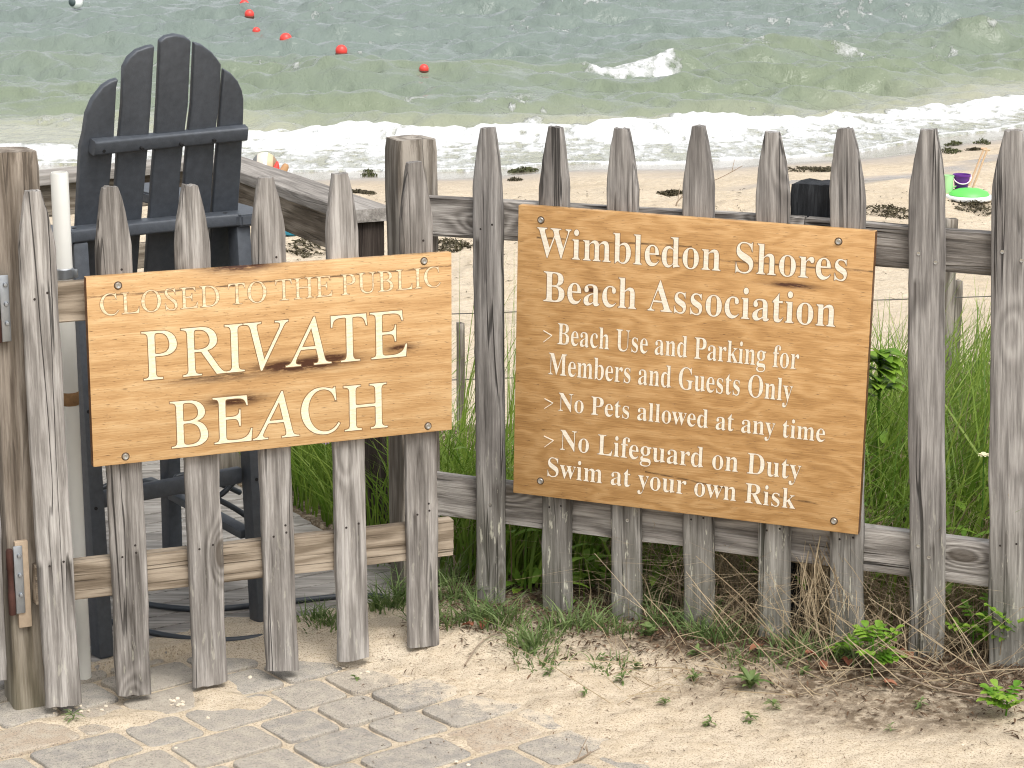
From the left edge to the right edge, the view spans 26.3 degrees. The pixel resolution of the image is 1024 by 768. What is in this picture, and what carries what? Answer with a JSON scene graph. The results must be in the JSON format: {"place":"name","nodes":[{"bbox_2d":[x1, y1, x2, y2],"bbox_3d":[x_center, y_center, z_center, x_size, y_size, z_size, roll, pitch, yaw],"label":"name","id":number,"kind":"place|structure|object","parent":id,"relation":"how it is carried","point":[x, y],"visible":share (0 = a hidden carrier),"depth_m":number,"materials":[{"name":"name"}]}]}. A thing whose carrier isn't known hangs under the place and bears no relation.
{"place":"outdoors","nodes":[
{"label":"outdoors","id":0,"kind":"place"},
{"bbox_2d":[0,657,649,767],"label":"paving","id":1,"kind":"structure","parent":0,"point":[329,744],"depth_m":5.00,"materials":[{"name":"grey stone"}]},
{"bbox_2d":[0,147,44,709],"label":"gate post","id":2,"kind":"object","parent":1,"relation":"on","point":[24,681],"visible":0.6,"depth_m":4.99,"materials":[{"name":"grey wood"}]},
{"bbox_2d":[0,516,6,680],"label":"fence picket","id":3,"kind":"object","parent":2,"relation":"attached to","point":[3,665],"depth_m":5.02,"materials":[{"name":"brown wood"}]},
{"bbox_2d":[18,161,453,707],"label":"picket gate","id":4,"kind":"structure","parent":2,"relation":"attached to","point":[128,572],"depth_m":5.12,"materials":[{"name":"grey wood"}]},
{"bbox_2d":[84,251,451,466],"bbox_3d":[-0.551,-0.064,5.106,0.883,0.437,0.026,-6,14,-24],"label":"beach sign","id":5,"kind":"object","parent":4,"relation":"attached to","point":[182,363],"visible":1,"depth_m":5.09,"materials":[{"name":"brown wood"}]},
{"bbox_2d":[50,171,91,679],"bbox_3d":[-1.041,0.121,5.186,0.052,1.252,0.047,-7,15,-29],"label":"drain pipe","id":6,"kind":"object","parent":1,"relation":"on","point":[61,220],"visible":0.82,"depth_m":5.15,"materials":[{"name":"white plastic"}]},
{"bbox_2d":[53,660,963,765],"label":"shell bits","id":7,"kind":"object","parent":1,"relation":"on","point":[249,677],"visible":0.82,"depth_m":5.14,"materials":[{"name":"white"}]},
{"bbox_2d":[237,375,515,566],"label":"edge grass","id":8,"kind":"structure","parent":0,"point":[312,473],"depth_m":6.54,"materials":[{"name":"green plant"}]},
{"bbox_2d":[322,314,473,445],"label":"grass","id":9,"kind":"structure","parent":0,"point":[454,361],"depth_m":8.48,"materials":[{"name":"green plant"}]},
{"bbox_2d":[0,0,1023,171],"bbox_3d":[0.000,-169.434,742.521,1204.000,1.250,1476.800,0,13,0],"label":"sea","id":10,"kind":"structure","parent":0,"point":[737,78],"depth_m":35.79,"materials":[{"name":"liquid"}]},
{"bbox_2d":[69,0,82,8],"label":"mooring buoy","id":11,"kind":"object","parent":10,"relation":"on","point":[76,4],"visible":1,"depth_m":54.61,"materials":[{"name":"white plastic"}]},
{"bbox_2d":[244,9,253,18],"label":"swim float","id":12,"kind":"object","parent":10,"relation":"on","point":[249,13],"visible":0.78,"depth_m":51.26,"materials":[{"name":"red plastic"}]},
{"bbox_2d":[252,27,259,31],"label":"swim float","id":13,"kind":"object","parent":10,"relation":"on","point":[256,29],"visible":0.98,"depth_m":45.83,"materials":[{"name":"red plastic"}]},
{"bbox_2d":[280,33,290,39],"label":"swim float","id":14,"kind":"object","parent":10,"relation":"on","point":[284,36],"visible":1,"depth_m":42.18,"materials":[{"name":"red plastic"}]},
{"bbox_2d":[335,45,347,54],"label":"swim float","id":15,"kind":"object","parent":10,"relation":"on","point":[340,49],"visible":0.62,"depth_m":41.33,"materials":[{"name":"red plastic"}]},
{"bbox_2d":[419,64,428,72],"bbox_3d":[-1.428,-5.096,35.519,0.160,0.190,0.158,0,13,0],"label":"swim float","id":16,"kind":"object","parent":10,"relation":"on","point":[423,68],"visible":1,"depth_m":35.45,"materials":[{"name":"red plastic"}]},
{"bbox_2d":[0,126,1023,767],"bbox_3d":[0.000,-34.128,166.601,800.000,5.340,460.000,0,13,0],"label":"sand","id":17,"kind":"structure","parent":0,"point":[782,738],"depth_m":5.27,"materials":[{"name":"beige sand"}]},
{"bbox_2d":[62,709,85,722],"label":"sand weed","id":18,"kind":"object","parent":17,"relation":"on","point":[70,714],"visible":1,"depth_m":5.03,"materials":[{"name":"green plant"}]},
{"bbox_2d":[0,458,393,689],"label":"deck","id":19,"kind":"structure","parent":17,"relation":"on","point":[308,584],"depth_m":5.99,"materials":[{"name":"grey wood"}]},
{"bbox_2d":[51,33,262,658],"bbox_3d":[-1.041,-0.156,5.651,0.692,1.522,0.759,-9,16,-35],"label":"garden chair","id":20,"kind":"object","parent":19,"relation":"on","point":[214,98],"visible":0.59,"depth_m":5.36,"materials":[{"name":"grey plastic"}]},
{"bbox_2d":[103,479,243,516],"bbox_3d":[-0.861,0.333,5.653,0.532,0.215,0.060,-5,14,-20],"label":"black cable","id":21,"kind":"object","parent":20,"relation":"attached to","point":[234,508],"visible":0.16,"depth_m":5.70,"materials":[{"name":"grey rubber"}]},
{"bbox_2d":[173,472,241,497],"bbox_3d":[-0.747,0.216,5.737,0.297,0.190,0.133,0,13,0],"label":"black cable","id":22,"kind":"object","parent":20,"relation":"attached to","point":[227,489],"visible":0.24,"depth_m":5.77,"materials":[{"name":"grey rubber"}]},
{"bbox_2d":[39,156,387,525],"bbox_3d":[-1.147,0.197,6.436,1.650,1.503,1.366,-11,17,-39],"label":"deck railing","id":23,"kind":"object","parent":19,"relation":"on","point":[303,202],"visible":0.2,"depth_m":6.40,"materials":[{"name":"grey wood"}]},
{"bbox_2d":[112,593,387,641],"bbox_3d":[-0.752,0.601,5.710,0.819,0.015,0.405,1,13,6],"label":"garden hose","id":24,"kind":"object","parent":19,"relation":"on","point":[152,632],"visible":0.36,"depth_m":5.76,"materials":[{"name":"grey rubber"}]},
{"bbox_2d":[253,152,276,166],"bbox_3d":[-2.689,-2.380,23.814,0.281,0.282,0.279,0,13,0],"label":"beach ball","id":25,"kind":"object","parent":17,"relation":"on","point":[267,158],"visible":0.44,"depth_m":23.71,"materials":[{"name":"plastic"}]},
{"bbox_2d":[274,161,288,170],"bbox_3d":[-2.529,-2.318,23.745,0.214,0.199,0.109,-3,13,-13],"label":"toy boat","id":26,"kind":"object","parent":17,"relation":"on","point":[284,166],"visible":0.38,"depth_m":23.70,"materials":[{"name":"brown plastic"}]},
{"bbox_2d":[286,238,325,257],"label":"seaweed clump","id":27,"kind":"object","parent":17,"relation":"on","point":[302,240],"visible":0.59,"depth_m":17.27,"materials":[{"name":"plant"}]},
{"bbox_2d":[352,189,376,194],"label":"seaweed clump","id":28,"kind":"object","parent":17,"relation":"on","point":[366,192],"visible":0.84,"depth_m":21.44,"materials":[{"name":"green plant"}]},
{"bbox_2d":[360,171,377,176],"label":"seaweed clump","id":29,"kind":"object","parent":17,"relation":"on","point":[368,174],"visible":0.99,"depth_m":23.65,"materials":[{"name":"green plant"}]},
{"bbox_2d":[438,237,472,252],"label":"seaweed clump","id":30,"kind":"object","parent":17,"relation":"on","point":[460,245],"visible":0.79,"depth_m":17.35,"materials":[{"name":"plant"}]},
{"bbox_2d":[464,614,511,664],"bbox_3d":[-0.059,0.626,5.474,0.025,0.076,0.262,7,15,29],"label":"fallen twig","id":31,"kind":"object","parent":17,"relation":"on","point":[499,629],"visible":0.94,"depth_m":5.47,"materials":[{"name":"beige wood"}]},
{"bbox_2d":[507,176,522,181],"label":"seaweed clump","id":32,"kind":"object","parent":17,"relation":"on","point":[514,179],"visible":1,"depth_m":22.50,"materials":[{"name":"green plant"}]},
{"bbox_2d":[506,567,539,593],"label":"leafy plant","id":33,"kind":"object","parent":17,"relation":"on","point":[516,576],"visible":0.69,"depth_m":5.86,"materials":[{"name":"green plant"}]},
{"bbox_2d":[508,166,538,172],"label":"seaweed clump","id":34,"kind":"object","parent":17,"relation":"on","point":[523,169],"visible":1,"depth_m":24.06,"materials":[{"name":"green plant"}]},
{"bbox_2d":[542,662,553,676],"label":"sand weed","id":35,"kind":"object","parent":17,"relation":"on","point":[548,670],"visible":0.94,"depth_m":5.30,"materials":[{"name":"green plant"}]},
{"bbox_2d":[573,735,600,761],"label":"fallen twig","id":36,"kind":"object","parent":17,"relation":"on","point":[580,758],"visible":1,"depth_m":4.82,"materials":[{"name":"brown wood"}]},
{"bbox_2d":[572,548,643,589],"bbox_3d":[0.233,0.513,5.819,0.260,0.117,0.145,0,13,0],"label":"leafy plant","id":37,"kind":"object","parent":17,"relation":"on","point":[586,552],"visible":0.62,"depth_m":5.83,"materials":[{"name":"green plant"}]},
{"bbox_2d":[296,540,925,676],"bbox_3d":[0.234,0.583,5.494,1.589,0.214,0.782,7,15,29],"label":"crabgrass","id":38,"kind":"object","parent":17,"relation":"on","point":[397,597],"visible":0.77,"depth_m":5.52,"materials":[{"name":"green plant"}]},
{"bbox_2d":[612,672,629,685],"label":"sand weed","id":39,"kind":"object","parent":17,"relation":"on","point":[621,675],"visible":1,"depth_m":5.23,"materials":[{"name":"green plant"}]},
{"bbox_2d":[623,661,641,673],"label":"sand weed","id":40,"kind":"object","parent":17,"relation":"on","point":[637,664],"visible":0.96,"depth_m":5.30,"materials":[{"name":"green plant"}]},
{"bbox_2d":[297,188,987,298],"bbox_3d":[1.285,-1.224,17.815,7.465,0.350,6.558,0,13,0],"label":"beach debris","id":41,"kind":"object","parent":17,"relation":"on","point":[669,197],"visible":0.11,"depth_m":19.45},
{"bbox_2d":[637,621,657,635],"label":"sand weed","id":42,"kind":"object","parent":17,"relation":"on","point":[651,629],"visible":1,"depth_m":5.47,"materials":[{"name":"green plant"}]},
{"bbox_2d":[642,561,681,595],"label":"leafy plant","id":43,"kind":"object","parent":17,"relation":"on","point":[652,579],"visible":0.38,"depth_m":5.77,"materials":[{"name":"green plant"}]},
{"bbox_2d":[656,697,669,703],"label":"sand weed","id":44,"kind":"object","parent":17,"relation":"on","point":[663,700],"visible":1,"depth_m":5.11,"materials":[{"name":"green plant"}]},
{"bbox_2d":[656,189,682,196],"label":"seaweed clump","id":45,"kind":"object","parent":17,"relation":"on","point":[673,192],"visible":0.94,"depth_m":20.52,"materials":[{"name":"green plant"}]},
{"bbox_2d":[461,618,913,684],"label":"fallen leaves","id":46,"kind":"object","parent":17,"relation":"on","point":[846,660],"visible":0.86,"depth_m":5.32,"materials":[{"name":"brown plant"}]},
{"bbox_2d":[362,640,1022,765],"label":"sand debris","id":47,"kind":"object","parent":17,"relation":"on","point":[661,724],"visible":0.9,"depth_m":5.01,"materials":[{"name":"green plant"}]},
{"bbox_2d":[683,667,702,680],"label":"sand weed","id":48,"kind":"object","parent":17,"relation":"on","point":[694,674],"visible":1,"depth_m":5.22,"materials":[{"name":"green plant"}]},
{"bbox_2d":[686,643,706,655],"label":"sand weed","id":49,"kind":"object","parent":17,"relation":"on","point":[694,651],"visible":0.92,"depth_m":5.35,"materials":[{"name":"green plant"}]},
{"bbox_2d":[381,567,1023,758],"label":"leaf litter","id":50,"kind":"object","parent":17,"relation":"on","point":[535,596],"visible":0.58,"depth_m":5.36,"materials":[{"name":"brown plant"}]},
{"bbox_2d":[895,671,1023,697],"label":"fallen twig","id":51,"kind":"object","parent":50,"relation":"on","point":[913,680],"visible":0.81,"depth_m":5.09,"materials":[{"name":"brown wood"}]},
{"bbox_2d":[385,124,1023,666],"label":"picket fence","id":52,"kind":"object","parent":17,"relation":"on","point":[927,554],"visible":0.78,"depth_m":5.33,"materials":[{"name":"grey wood"}]},
{"bbox_2d":[513,204,876,534],"bbox_3d":[0.431,-0.042,5.382,0.894,0.744,0.030,6,14,20],"label":"beach sign","id":53,"kind":"object","parent":52,"relation":"attached to","point":[711,367],"visible":1,"depth_m":5.36,"materials":[{"name":"brown wood"}]},
{"bbox_2d":[701,715,716,726],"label":"sand weed","id":54,"kind":"object","parent":17,"relation":"on","point":[708,721],"visible":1,"depth_m":4.99,"materials":[{"name":"green plant"}]},
{"bbox_2d":[675,159,742,205],"bbox_3d":[1.779,-1.836,19.849,0.610,0.433,0.091,-1,13,-5],"label":"bare branch","id":55,"kind":"object","parent":17,"relation":"on","point":[681,197],"visible":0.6,"depth_m":19.82,"materials":[{"name":"brown wood"}]},
{"bbox_2d":[452,218,990,431],"bbox_3d":[0.720,-0.108,7.661,2.281,1.072,0.651,1,13,6],"label":"wire fence","id":56,"kind":"object","parent":17,"relation":"on","point":[953,310],"visible":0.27,"depth_m":7.83,"materials":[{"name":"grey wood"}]},
{"bbox_2d":[453,431,989,637],"bbox_3d":[1.297,0.385,5.724,2.842,0.419,0.966,5,14,19],"label":"ground cover","id":57,"kind":"object","parent":17,"relation":"on","point":[537,572],"visible":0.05,"depth_m":5.74,"materials":[{"name":"green plant"}]},
{"bbox_2d":[741,711,759,723],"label":"sand weed","id":58,"kind":"object","parent":17,"relation":"on","point":[749,714],"visible":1,"depth_m":4.99,"materials":[{"name":"green plant"}]},
{"bbox_2d":[729,666,772,688],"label":"sand weed","id":59,"kind":"object","parent":17,"relation":"on","point":[750,678],"visible":1,"depth_m":5.16,"materials":[{"name":"green plant"}]},
{"bbox_2d":[500,477,1023,704],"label":"dry straw","id":60,"kind":"object","parent":17,"relation":"on","point":[821,577],"visible":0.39,"depth_m":5.42,"materials":[{"name":"beige plant"}]},
{"bbox_2d":[763,699,780,708],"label":"sand weed","id":61,"kind":"object","parent":17,"relation":"on","point":[773,701],"visible":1,"depth_m":5.04,"materials":[{"name":"green plant"}]},
{"bbox_2d":[799,666,814,677],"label":"sand weed","id":62,"kind":"object","parent":17,"relation":"on","point":[805,668],"visible":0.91,"depth_m":5.23,"materials":[{"name":"green plant"}]},
{"bbox_2d":[788,166,830,171],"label":"seaweed clump","id":63,"kind":"object","parent":17,"relation":"on","point":[822,169],"visible":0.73,"depth_m":23.03,"materials":[{"name":"green plant"}]},
{"bbox_2d":[824,633,863,654],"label":"rose sprig","id":64,"kind":"object","parent":17,"relation":"on","point":[849,636],"visible":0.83,"depth_m":5.32,"materials":[{"name":"green plant"}]},
{"bbox_2d":[852,620,907,677],"bbox_3d":[0.862,0.636,5.204,0.125,0.144,0.121,-3,13,-13],"label":"rose sprig","id":65,"kind":"object","parent":17,"relation":"on","point":[883,656],"visible":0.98,"depth_m":5.20,"materials":[{"name":"green plant"}]},
{"bbox_2d":[866,203,907,218],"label":"seaweed clump","id":66,"kind":"object","parent":17,"relation":"on","point":[892,213],"visible":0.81,"depth_m":19.56,"materials":[{"name":"plant"}]},
{"bbox_2d":[868,348,907,508],"bbox_3d":[1.023,0.189,6.059,0.146,0.604,0.141,9,16,34],"label":"leafy plant","id":67,"kind":"object","parent":17,"relation":"on","point":[886,361],"visible":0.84,"depth_m":5.99,"materials":[{"name":"green plant"}]},
{"bbox_2d":[911,696,927,708],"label":"sand weed","id":68,"kind":"object","parent":17,"relation":"on","point":[919,703],"visible":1,"depth_m":5.02,"materials":[{"name":"green plant"}]},
{"bbox_2d":[945,174,955,192],"bbox_3d":[4.131,-1.887,20.658,0.155,0.169,0.108,-6,15,-26],"label":"toy jug","id":69,"kind":"object","parent":17,"relation":"on","point":[949,186],"visible":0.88,"depth_m":20.61,"materials":[{"name":"green plastic"}]},
{"bbox_2d":[941,147,962,153],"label":"seaweed clump","id":70,"kind":"object","parent":17,"relation":"on","point":[949,149],"visible":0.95,"depth_m":24.69,"materials":[{"name":"green plant"}]},
{"bbox_2d":[944,140,962,145],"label":"seaweed clump","id":71,"kind":"object","parent":17,"relation":"on","point":[953,143],"visible":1,"depth_m":25.83,"materials":[{"name":"green plant"}]},
{"bbox_2d":[953,173,971,188],"bbox_3d":[4.242,-1.904,20.673,0.184,0.155,0.169,0,13,0],"label":"toy bucket","id":72,"kind":"object","parent":17,"relation":"on","point":[961,180],"visible":0.85,"depth_m":20.61,"materials":[{"name":"purple plastic"}]},
{"bbox_2d":[945,599,988,655],"bbox_3d":[1.125,0.603,5.335,0.127,0.141,0.114,-6,14,-24],"label":"rose sprig","id":73,"kind":"object","parent":17,"relation":"on","point":[977,626],"visible":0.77,"depth_m":5.34,"materials":[{"name":"green plant"}]},
{"bbox_2d":[946,188,990,201],"bbox_3d":[4.284,-1.781,20.519,0.438,0.105,0.394,0,13,0],"label":"bodyboard","id":74,"kind":"object","parent":17,"relation":"on","point":[964,194],"visible":0.95,"depth_m":20.39,"materials":[{"name":"green plastic"}]},
{"bbox_2d":[947,199,990,215],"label":"seaweed clump","id":75,"kind":"object","parent":17,"relation":"on","point":[976,204],"visible":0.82,"depth_m":20.17,"materials":[{"name":"plant"}]},
{"bbox_2d":[964,146,982,150],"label":"seaweed clump","id":76,"kind":"object","parent":17,"relation":"on","point":[975,148],"visible":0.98,"depth_m":24.89,"materials":[{"name":"brown plant"}]},
{"bbox_2d":[968,148,986,185],"bbox_3d":[4.495,-2.097,21.154,0.187,0.370,0.035,-4,14,-17],"label":"toy spade","id":77,"kind":"object","parent":17,"relation":"on","point":[977,165],"visible":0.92,"depth_m":21.14,"materials":[{"name":"beige wood"}]},
{"bbox_2d":[972,149,989,187],"bbox_3d":[4.442,-2.033,20.769,0.184,0.387,0.035,-4,14,-17],"label":"toy spade","id":78,"kind":"object","parent":17,"relation":"on","point":[981,164],"visible":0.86,"depth_m":20.75,"materials":[{"name":"beige wood"}]},
{"bbox_2d":[973,138,990,144],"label":"seaweed clump","id":79,"kind":"object","parent":17,"relation":"on","point":[984,141],"visible":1,"depth_m":25.64,"materials":[{"name":"plant"}]},
{"bbox_2d":[977,452,988,594],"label":"wild flower","id":80,"kind":"object","parent":17,"relation":"on","point":[984,454],"visible":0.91,"depth_m":5.55,"materials":[{"name":"green plant"}]},
{"bbox_2d":[974,597,1023,641],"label":"rose sprig","id":81,"kind":"object","parent":17,"relation":"on","point":[995,623],"visible":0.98,"depth_m":5.25,"materials":[{"name":"green plant"}]},
{"bbox_2d":[976,679,1023,715],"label":"rose sprig","id":82,"kind":"object","parent":17,"relation":"on","point":[1000,697],"visible":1,"depth_m":4.95,"materials":[{"name":"green plant"}]},
{"bbox_2d":[386,279,990,631],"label":"beach grass","id":83,"kind":"structure","parent":0,"point":[975,472],"depth_m":5.92,"materials":[{"name":"green plant"}]},
{"bbox_2d":[453,256,990,536],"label":"tall grass","id":84,"kind":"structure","parent":0,"point":[511,406],"depth_m":6.58,"materials":[{"name":"green plant"}]},
{"bbox_2d":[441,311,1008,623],"bbox_3d":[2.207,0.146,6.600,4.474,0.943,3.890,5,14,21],"label":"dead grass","id":85,"kind":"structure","parent":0,"point":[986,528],"depth_m":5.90,"materials":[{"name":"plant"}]}
]}

